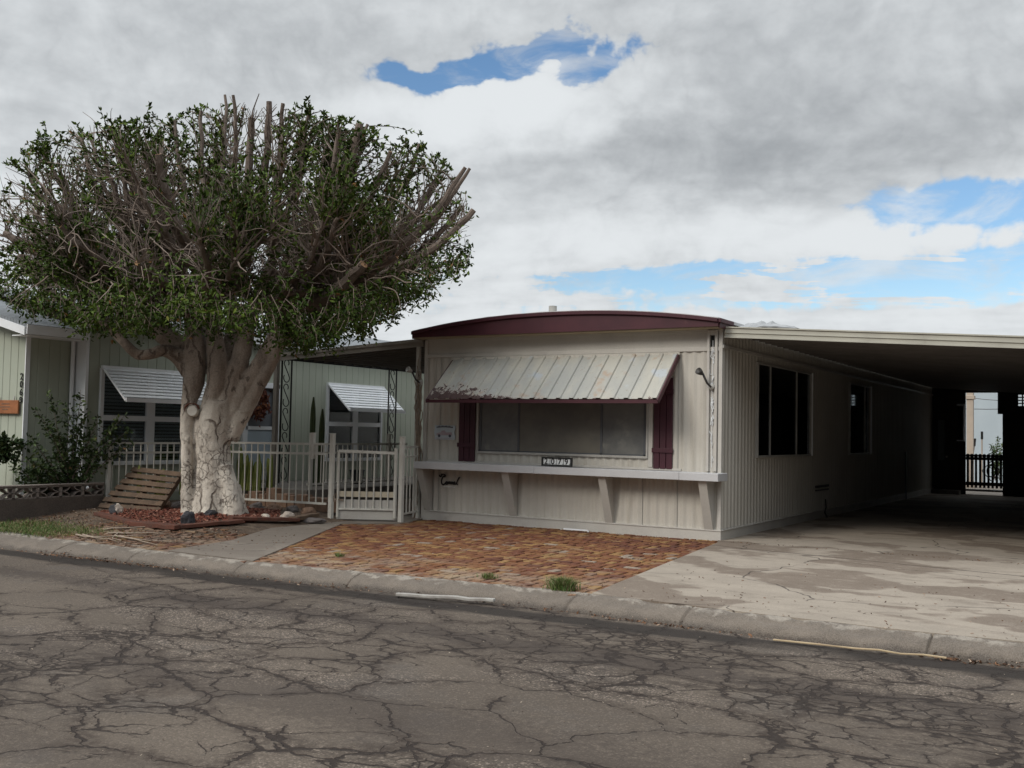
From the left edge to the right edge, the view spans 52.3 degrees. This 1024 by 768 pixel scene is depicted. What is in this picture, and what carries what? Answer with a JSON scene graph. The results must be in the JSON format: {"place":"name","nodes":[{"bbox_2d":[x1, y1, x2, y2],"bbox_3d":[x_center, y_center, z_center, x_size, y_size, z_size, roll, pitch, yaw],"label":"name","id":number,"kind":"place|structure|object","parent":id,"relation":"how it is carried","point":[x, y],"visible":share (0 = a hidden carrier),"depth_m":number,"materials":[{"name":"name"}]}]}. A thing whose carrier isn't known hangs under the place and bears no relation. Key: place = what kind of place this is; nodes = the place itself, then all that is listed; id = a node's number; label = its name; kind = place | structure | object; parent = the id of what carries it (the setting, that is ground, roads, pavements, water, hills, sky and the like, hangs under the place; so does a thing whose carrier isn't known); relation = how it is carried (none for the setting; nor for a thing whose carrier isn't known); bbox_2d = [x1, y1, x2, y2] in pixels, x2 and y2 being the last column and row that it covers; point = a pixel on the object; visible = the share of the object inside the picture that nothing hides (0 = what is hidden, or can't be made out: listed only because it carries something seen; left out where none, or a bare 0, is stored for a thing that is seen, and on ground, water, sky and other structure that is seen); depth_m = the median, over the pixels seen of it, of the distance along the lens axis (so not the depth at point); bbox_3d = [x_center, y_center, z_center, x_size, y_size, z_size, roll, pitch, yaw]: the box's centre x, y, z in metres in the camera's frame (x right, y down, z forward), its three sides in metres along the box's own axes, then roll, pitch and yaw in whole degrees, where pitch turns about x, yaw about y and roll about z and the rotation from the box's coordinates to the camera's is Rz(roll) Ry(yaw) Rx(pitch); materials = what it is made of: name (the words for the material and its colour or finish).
{"place":"outdoors","nodes":[
{"label":"outdoors","id":0,"kind":"place"},
{"bbox_2d":[0,516,129,541],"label":"grass","id":1,"kind":"structure","parent":0,"point":[35,529],"depth_m":14.53,"materials":[{"name":"green plant"}]},
{"bbox_2d":[37,522,247,551],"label":"old brick paving","id":2,"kind":"structure","parent":0,"point":[164,545],"depth_m":13.98,"materials":[{"name":"brick"}]},
{"bbox_2d":[9,508,245,546],"bbox_3d":[-5.804,2.018,14.933,3.727,0.215,2.239,0,-3,31],"label":"dry debris","id":3,"kind":"object","parent":2,"relation":"on","point":[149,534],"visible":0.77,"depth_m":14.57,"materials":[{"name":"brown plant"}]},
{"bbox_2d":[3,497,420,549],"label":"lot soil","id":4,"kind":"structure","parent":0,"point":[249,528],"depth_m":15.54,"materials":[{"name":"brown soil"}]},
{"bbox_2d":[8,462,61,496],"bbox_3d":[-7.485,1.633,16.333,0.395,0.843,0.921,0,-3,31],"label":"leafy shrub","id":5,"kind":"object","parent":4,"relation":"on","point":[36,476],"visible":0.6,"depth_m":16.24,"materials":[{"name":"green plant"}]},
{"bbox_2d":[0,482,104,521],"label":"block wall","id":6,"kind":"structure","parent":4,"relation":"on","point":[20,506],"depth_m":16.22,"materials":[{"name":"concrete"}]},
{"bbox_2d":[23,389,133,494],"bbox_3d":[-7.039,1.018,16.864,1.761,1.864,0.565,4,-4,-44],"label":"leafy shrub","id":7,"kind":"object","parent":4,"relation":"on","point":[71,467],"visible":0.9,"depth_m":16.85,"materials":[{"name":"green plant"}]},
{"bbox_2d":[94,512,135,524],"bbox_3d":[-5.856,2.000,15.468,0.145,0.084,1.629,3,-3,-41],"label":"edging timber","id":8,"kind":"object","parent":4,"relation":"on","point":[116,518],"visible":0.84,"depth_m":15.49,"materials":[{"name":"brown wood"}]},
{"bbox_2d":[109,503,123,514],"bbox_3d":[-6.126,1.958,16.132,0.230,0.225,0.199,1,-3,3],"label":"rock","id":9,"kind":"object","parent":4,"relation":"on","point":[117,508],"visible":0.72,"depth_m":16.08,"materials":[{"name":"white stone"}]},
{"bbox_2d":[75,526,170,544],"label":"dry roots","id":10,"kind":"object","parent":4,"relation":"on","point":[112,536],"visible":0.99,"depth_m":13.81,"materials":[{"name":"beige plant"}]},
{"bbox_2d":[98,467,180,510],"bbox_3d":[-6.006,1.740,16.904,1.161,0.750,0.811,0,-3,31],"label":"wooden pallet","id":11,"kind":"object","parent":4,"relation":"on","point":[143,491],"visible":0.9,"depth_m":16.89,"materials":[{"name":"brown wood"}]},
{"bbox_2d":[105,440,180,496],"bbox_3d":[-6.217,1.497,17.910,0.062,1.220,1.762,0,-3,31],"label":"metal fence","id":12,"kind":"object","parent":4,"relation":"on","point":[109,472],"visible":0.56,"depth_m":17.62,"materials":[{"name":"metal"}]},
{"bbox_2d":[129,521,184,529],"bbox_3d":[-5.015,1.993,14.715,0.786,0.076,0.250,0,-3,20],"label":"edging timber","id":13,"kind":"object","parent":4,"relation":"on","point":[159,525],"visible":1,"depth_m":14.62,"materials":[{"name":"brown wood"}]},
{"bbox_2d":[156,500,170,507],"bbox_3d":[-5.688,1.986,17.029,0.271,0.209,0.221,-1,-3,34],"label":"rock","id":14,"kind":"object","parent":4,"relation":"on","point":[168,504],"visible":0.27,"depth_m":16.97,"materials":[{"name":"grey stone"}]},
{"bbox_2d":[170,501,180,507],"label":"rock","id":15,"kind":"object","parent":4,"relation":"on","point":[176,504],"visible":0.39,"depth_m":16.90,"materials":[{"name":"grey stone"}]},
{"bbox_2d":[180,511,194,523],"bbox_3d":[-4.691,1.979,15.058,0.214,0.295,0.262,3,-3,-28],"label":"rock","id":16,"kind":"object","parent":4,"relation":"on","point":[187,517],"visible":0.72,"depth_m":14.97,"materials":[{"name":"grey stone"}]},
{"bbox_2d":[100,505,280,527],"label":"wood mulch","id":17,"kind":"object","parent":4,"relation":"on","point":[171,513],"visible":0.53,"depth_m":15.92,"materials":[{"name":"red wood"}]},
{"bbox_2d":[136,465,165,494],"bbox_3d":[-6.089,1.625,17.549,0.474,0.537,0.410,3,-3,-29],"label":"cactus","id":18,"kind":"object","parent":17,"relation":"on","point":[139,467],"visible":0.29,"depth_m":17.43,"materials":[{"name":"green plant"}]},
{"bbox_2d":[204,509,217,515],"bbox_3d":[-4.600,1.984,15.934,0.195,0.134,0.341,0,-3,19],"label":"rock","id":19,"kind":"object","parent":4,"relation":"on","point":[209,512],"visible":0.74,"depth_m":15.82,"materials":[{"name":"grey stone"}]},
{"bbox_2d":[0,289,423,503],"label":"green house","id":20,"kind":"structure","parent":4,"relation":"on","point":[105,376],"depth_m":18.44,"materials":[{"name":"green"}]},
{"bbox_2d":[0,396,19,413],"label":"wooden name board","id":21,"kind":"object","parent":20,"relation":"attached to","point":[9,406],"visible":1,"depth_m":16.93,"materials":[{"name":"brown wood"}]},
{"bbox_2d":[97,365,205,464],"bbox_3d":[-6.193,0.580,18.413,0.750,1.700,2.130,0,-3,31],"label":"window","id":22,"kind":"structure","parent":20,"relation":"in","point":[134,389],"depth_m":18.28,"materials":[{"name":"white paint"}]},
{"bbox_2d":[251,389,271,426],"bbox_3d":[-5.023,0.439,20.756,0.250,0.863,0.680,0,-3,31],"label":"door wreath","id":23,"kind":"object","parent":20,"relation":"attached to","point":[263,408],"depth_m":20.79,"materials":[{"name":"brown plant"}]},
{"bbox_2d":[325,382,405,461],"bbox_3d":[-3.242,0.865,23.205,0.700,1.710,1.960,0,-3,31],"label":"window","id":24,"kind":"structure","parent":20,"relation":"in","point":[354,412],"depth_m":23.23,"materials":[{"name":"white paint"}]},
{"bbox_3d":[-8.292,1.387,16.426,0.281,0.320,0.274,0,-3,31],"label":"planter pot","id":25,"kind":"object","parent":20,"relation":"on","visible":0},
{"bbox_2d":[0,430,32,466],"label":"leafy shrub","id":26,"kind":"object","parent":25,"relation":"in","point":[7,443],"visible":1,"depth_m":16.55,"materials":[{"name":"green plant"}]},
{"bbox_2d":[180,519,243,528],"bbox_3d":[-4.356,2.014,15.028,0.170,0.076,1.045,-1,-3,41],"label":"edging timber","id":27,"kind":"object","parent":4,"relation":"on","point":[210,523],"visible":0.94,"depth_m":14.97,"materials":[{"name":"brown wood"}]},
{"bbox_2d":[0,94,478,515],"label":"ficus tree","id":28,"kind":"object","parent":4,"relation":"on","point":[313,284],"visible":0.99,"depth_m":15.19,"materials":[{"name":"green plant"}]},
{"bbox_2d":[230,446,261,490],"bbox_3d":[-4.865,1.535,19.025,0.738,0.801,0.288,0,-3,31],"label":"cactus","id":29,"kind":"object","parent":4,"relation":"on","point":[247,476],"visible":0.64,"depth_m":18.89,"materials":[{"name":"green plant"}]},
{"bbox_2d":[249,502,264,508],"bbox_3d":[-4.255,2.052,17.384,0.235,0.170,0.197,2,-3,-25],"label":"rock","id":30,"kind":"object","parent":4,"relation":"on","point":[257,505],"visible":0.59,"depth_m":17.32,"materials":[{"name":"grey stone"}]},
{"bbox_2d":[228,516,299,520],"bbox_3d":[-3.756,2.048,15.820,1.115,0.107,0.179,3,-3,-39],"label":"edging timber","id":31,"kind":"object","parent":4,"relation":"on","point":[264,518],"visible":0.94,"depth_m":15.73,"materials":[{"name":"brown wood"}]},
{"bbox_2d":[266,503,282,510],"bbox_3d":[-3.928,2.062,17.254,0.268,0.183,0.230,0,-3,31],"label":"rock","id":32,"kind":"object","parent":4,"relation":"on","point":[273,506],"visible":0.62,"depth_m":17.19,"materials":[{"name":"brown stone"}]},
{"bbox_2d":[231,433,327,504],"bbox_3d":[-4.369,1.476,17.840,3.151,1.330,0.062,0,-3,31],"label":"metal fence","id":33,"kind":"object","parent":4,"relation":"on","point":[313,449],"visible":0.65,"depth_m":17.51,"materials":[{"name":"metal"}]},
{"bbox_2d":[280,511,294,516],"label":"rock","id":34,"kind":"object","parent":4,"relation":"on","point":[287,514],"visible":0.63,"depth_m":16.23,"materials":[{"name":"white stone"}]},
{"bbox_2d":[245,488,335,512],"bbox_3d":[-4.143,1.987,18.179,3.156,0.348,0.224,0,-3,31],"label":"stone edging","id":35,"kind":"object","parent":4,"relation":"on","point":[321,508],"visible":0.3,"depth_m":17.89,"materials":[{"name":"brown stone"}]},
{"bbox_2d":[286,505,298,511],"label":"rock","id":36,"kind":"object","parent":4,"relation":"on","point":[292,508],"visible":0.81,"depth_m":17.11,"materials":[{"name":"grey stone"}]},
{"bbox_2d":[289,513,319,519],"bbox_3d":[-3.282,2.098,16.473,0.162,0.079,0.719,0,-3,18],"label":"edging timber","id":37,"kind":"object","parent":4,"relation":"on","point":[307,515],"visible":0.89,"depth_m":16.45,"materials":[{"name":"brown wood"}]},
{"bbox_2d":[300,507,316,513],"bbox_3d":[-3.319,2.109,17.026,0.214,0.202,0.332,-1,-3,38],"label":"rock","id":38,"kind":"object","parent":4,"relation":"on","point":[305,510],"visible":0.56,"depth_m":16.94,"materials":[{"name":"brown stone"}]},
{"bbox_2d":[300,518,325,523],"bbox_3d":[-3.143,2.154,16.404,0.442,0.098,0.229,1,-3,4],"label":"rock","id":39,"kind":"object","parent":4,"relation":"on","point":[315,520],"visible":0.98,"depth_m":16.33,"materials":[{"name":"grey stone"}]},
{"bbox_2d":[242,476,420,499],"bbox_3d":[-3.069,2.272,21.721,2.400,0.450,6.150,0,-3,31],"label":"porch","id":40,"kind":"object","parent":4,"relation":"on","point":[341,487],"visible":0.29,"depth_m":20.05,"materials":[{"name":"concrete"}]},
{"bbox_2d":[252,453,272,487],"bbox_3d":[-4.511,1.597,19.044,0.543,0.692,0.257,0,-3,31],"label":"cactus","id":41,"kind":"object","parent":40,"relation":"on","point":[267,468],"visible":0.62,"depth_m":18.97,"materials":[{"name":"green plant"}]},
{"bbox_2d":[308,397,324,485],"bbox_3d":[-3.749,1.113,20.021,0.287,1.720,0.248,2,-3,-14],"label":"cactus","id":42,"kind":"object","parent":40,"relation":"on","point":[313,424],"visible":0.5,"depth_m":20.05,"materials":[{"name":"green plant"}]},
{"bbox_2d":[306,433,406,489],"bbox_3d":[-2.891,1.451,19.814,0.062,1.020,2.900,0,-3,31],"label":"metal fence","id":43,"kind":"object","parent":40,"relation":"on","point":[388,444],"visible":0.57,"depth_m":19.73,"materials":[{"name":"metal"}]},
{"bbox_2d":[271,339,424,517],"bbox_3d":[-1.327,0.930,21.553,3.410,3.084,6.760,0,-3,31],"label":"patio cover","id":44,"kind":"object","parent":4,"relation":"on","point":[400,356],"visible":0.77,"depth_m":19.67,"materials":[{"name":"metal"}]},
{"bbox_2d":[411,306,933,540],"bbox_3d":[5.139,0.720,23.694,5.530,4.000,18.286,0,-3,31],"label":"mobile home","id":45,"kind":"object","parent":4,"relation":"on","point":[640,422],"visible":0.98,"depth_m":16.58,"materials":[{"name":"paint"}]},
{"bbox_2d":[405,366,422,384],"bbox_3d":[-1.674,-0.141,17.839,0.313,0.315,0.105,3,-3,-31],"label":"floodlight","id":46,"kind":"object","parent":45,"relation":"attached to","point":[410,370],"visible":1,"depth_m":17.81,"materials":[{"name":"metal"}]},
{"bbox_2d":[414,350,422,517],"bbox_3d":[-1.606,0.857,17.885,0.194,2.883,0.101,0,-3,31],"label":"dry vine","id":47,"kind":"object","parent":45,"relation":"attached to","point":[418,426],"visible":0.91,"depth_m":17.88,"materials":[{"name":"brown plant"}]},
{"bbox_2d":[434,425,455,439],"bbox_3d":[-1.138,0.820,17.636,0.434,0.240,0.018,0,-3,31],"label":"wall plaque","id":48,"kind":"object","parent":45,"relation":"attached to","point":[445,432],"depth_m":17.62,"materials":[{"name":"ceramic"}]},
{"bbox_2d":[541,457,572,466],"bbox_3d":[0.699,1.211,16.215,0.540,0.140,0.030,0,-3,31],"label":"house number sign","id":49,"kind":"object","parent":45,"relation":"on","point":[557,461],"visible":1,"depth_m":16.20,"materials":[{"name":"metal"}]},
{"bbox_2d":[476,398,648,458],"bbox_3d":[0.741,0.632,16.504,3.080,1.005,0.050,0,-3,31],"label":"window","id":50,"kind":"structure","parent":45,"relation":"in","point":[615,430],"depth_m":16.45,"materials":[{"name":"grey glass"}]},
{"bbox_2d":[695,368,714,389],"bbox_3d":[2.800,-0.077,15.119,0.313,0.315,0.105,3,-3,-31],"label":"floodlight","id":51,"kind":"object","parent":45,"relation":"attached to","point":[698,371],"visible":1,"depth_m":15.09,"materials":[{"name":"metal"}]},
{"bbox_2d":[755,362,812,457],"bbox_3d":[4.674,0.484,17.771,0.080,1.515,3.085,0,-3,31],"label":"window","id":52,"kind":"structure","parent":45,"relation":"in","point":[784,396],"depth_m":17.67,"materials":[{"name":"glass"}]},
{"bbox_2d":[848,382,871,454],"bbox_3d":[7.460,0.761,22.341,0.080,1.495,1.865,0,-3,31],"label":"window","id":53,"kind":"structure","parent":45,"relation":"in","point":[859,396],"depth_m":22.36,"materials":[{"name":"glass"}]},
{"bbox_2d":[724,326,1023,392],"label":"carport","id":54,"kind":"object","parent":4,"relation":"on","point":[983,362],"visible":1,"depth_m":16.58,"materials":[{"name":"paint"}]},
{"bbox_2d":[737,321,798,328],"bbox_3d":[3.922,-0.869,15.796,1.050,0.195,0.900,0,-3,31],"label":"crumpled sheet","id":55,"kind":"object","parent":54,"relation":"on","point":[770,324],"visible":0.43,"depth_m":15.54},
{"bbox_2d":[931,388,1023,496],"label":"storage shed","id":56,"kind":"structure","parent":4,"relation":"on","point":[948,441],"depth_m":29.59,"materials":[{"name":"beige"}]},
{"bbox_2d":[936,408,957,489],"bbox_3d":[12.420,1.836,29.738,0.580,2.320,0.105,0,-3,31],"label":"door","id":57,"kind":"structure","parent":56,"relation":"in","point":[946,418],"depth_m":29.75,"materials":[{"name":"brown glass"}]},
{"bbox_2d":[957,404,963,440],"bbox_3d":[12.737,1.095,29.597,0.200,1.060,0.060,0,-3,31],"label":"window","id":58,"kind":"structure","parent":56,"relation":"in","point":[957,404],"depth_m":29.54,"materials":[{"name":"black paint"}]},
{"bbox_2d":[966,454,1002,488],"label":"picket gate","id":59,"kind":"structure","parent":56,"relation":"attached to","point":[984,458],"depth_m":29.27,"materials":[{"name":"metal"}]},
{"bbox_2d":[966,393,1023,482],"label":"house","id":60,"kind":"structure","parent":4,"relation":"on","point":[988,423],"depth_m":37.11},
{"bbox_2d":[168,514,421,561],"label":"walkway","id":61,"kind":"structure","parent":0,"point":[253,550],"depth_m":13.64,"materials":[{"name":"concrete"}]},
{"bbox_2d":[328,433,405,521],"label":"metal gate","id":62,"kind":"structure","parent":61,"relation":"on","point":[366,509],"depth_m":17.02,"materials":[{"name":"metal"}]},
{"bbox_2d":[404,443,421,517],"bbox_3d":[-1.716,1.638,17.509,0.076,1.280,0.854,0,-3,16],"label":"metal fence","id":63,"kind":"object","parent":61,"relation":"on","point":[417,510],"visible":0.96,"depth_m":17.63,"materials":[{"name":"metal"}]},
{"bbox_2d":[349,470,364,483],"bbox_3d":[-3.131,1.874,21.049,0.324,0.280,0.316,0,-3,31],"label":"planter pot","id":64,"kind":"object","parent":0,"point":[354,475],"visible":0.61,"depth_m":20.93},
{"bbox_2d":[241,520,716,595],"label":"brick paving","id":65,"kind":"structure","parent":0,"point":[485,548],"depth_m":13.02,"materials":[{"name":"ceramic"}]},
{"bbox_2d":[335,552,345,556],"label":"weed tuft","id":66,"kind":"object","parent":65,"relation":"on","point":[338,555],"visible":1,"depth_m":12.26,"materials":[{"name":"green plant"}]},
{"bbox_2d":[477,572,498,578],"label":"weed tuft","id":67,"kind":"object","parent":65,"relation":"on","point":[486,576],"visible":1,"depth_m":10.68,"materials":[{"name":"green plant"}]},
{"bbox_2d":[79,517,1022,638],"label":"paving grit","id":68,"kind":"object","parent":65,"relation":"on","point":[615,568],"visible":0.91,"depth_m":11.93,"materials":[{"name":"brown stone"}]},
{"bbox_2d":[542,575,583,591],"bbox_3d":[0.522,1.909,10.032,0.520,0.135,0.485,0,-3,31],"label":"weed tuft","id":69,"kind":"object","parent":65,"relation":"on","point":[560,583],"visible":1,"depth_m":9.96,"materials":[{"name":"green plant"}]},
{"bbox_2d":[563,528,589,531],"bbox_3d":[0.996,2.251,16.055,0.439,0.030,0.050,0,-3,31],"label":"plastic offcut","id":70,"kind":"object","parent":65,"relation":"on","point":[576,529],"visible":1,"depth_m":16.02,"materials":[{"name":"white paint"}]},
{"bbox_2d":[0,549,1023,767],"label":"street","id":71,"kind":"structure","parent":0,"point":[692,715],"depth_m":6.67,"materials":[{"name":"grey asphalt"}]},
{"bbox_2d":[396,592,495,601],"bbox_3d":[-0.647,2.048,10.015,1.036,0.051,0.060,0,-3,21],"label":"plastic strip","id":72,"kind":"object","parent":71,"relation":"on","point":[446,597],"visible":1,"depth_m":9.99,"materials":[{"name":"white plastic"}]},
{"bbox_2d":[0,546,1020,666],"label":"gutter leaf litter","id":73,"kind":"object","parent":71,"relation":"on","point":[670,625],"visible":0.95,"depth_m":9.54,"materials":[{"name":"brown plant"}]},
{"bbox_2d":[0,531,1023,667],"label":"kerb","id":74,"kind":"structure","parent":71,"relation":"on","point":[965,648],"depth_m":9.60,"materials":[{"name":"concrete"}]},
{"bbox_2d":[773,639,946,658],"bbox_3d":[2.661,2.040,8.045,1.284,0.024,0.029,0,-3,27],"label":"wooden lath","id":75,"kind":"object","parent":71,"relation":"on","point":[936,656],"visible":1,"depth_m":8.02,"materials":[{"name":"brown wood"}]},
{"bbox_2d":[0,0,1023,340],"label":"sky","id":76,"kind":"structure","parent":0,"point":[858,165],"materials":[{"name":"white"}]},
{"bbox_2d":[592,493,1023,642],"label":"driveway","id":77,"kind":"structure","parent":0,"point":[954,531],"depth_m":11.71,"materials":[{"name":"concrete"}]},
{"bbox_2d":[966,486,1002,495],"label":"yard","id":78,"kind":"structure","parent":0,"point":[984,493],"depth_m":30.70,"materials":[{"name":"concrete"}]},
{"bbox_2d":[966,393,974,487],"bbox_3d":[14.813,1.756,33.687,0.280,3.200,0.280,0,-3,31],"label":"beige post","id":79,"kind":"object","parent":78,"relation":"on","point":[970,398],"visible":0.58,"depth_m":33.62,"materials":[{"name":"paint"}]},
{"bbox_2d":[981,431,982,487],"bbox_3d":[15.220,2.443,33.750,0.070,1.810,0.070,1,-3,9],"label":"garden tool","id":80,"kind":"object","parent":78,"relation":"on","point":[982,454],"visible":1,"depth_m":33.74,"materials":[{"name":"beige paint"}]},
{"bbox_2d":[988,436,1002,480],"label":"leafy shrub","id":81,"kind":"object","parent":78,"relation":"on","point":[993,450],"visible":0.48,"depth_m":32.62,"materials":[{"name":"green plant"}]}
]}

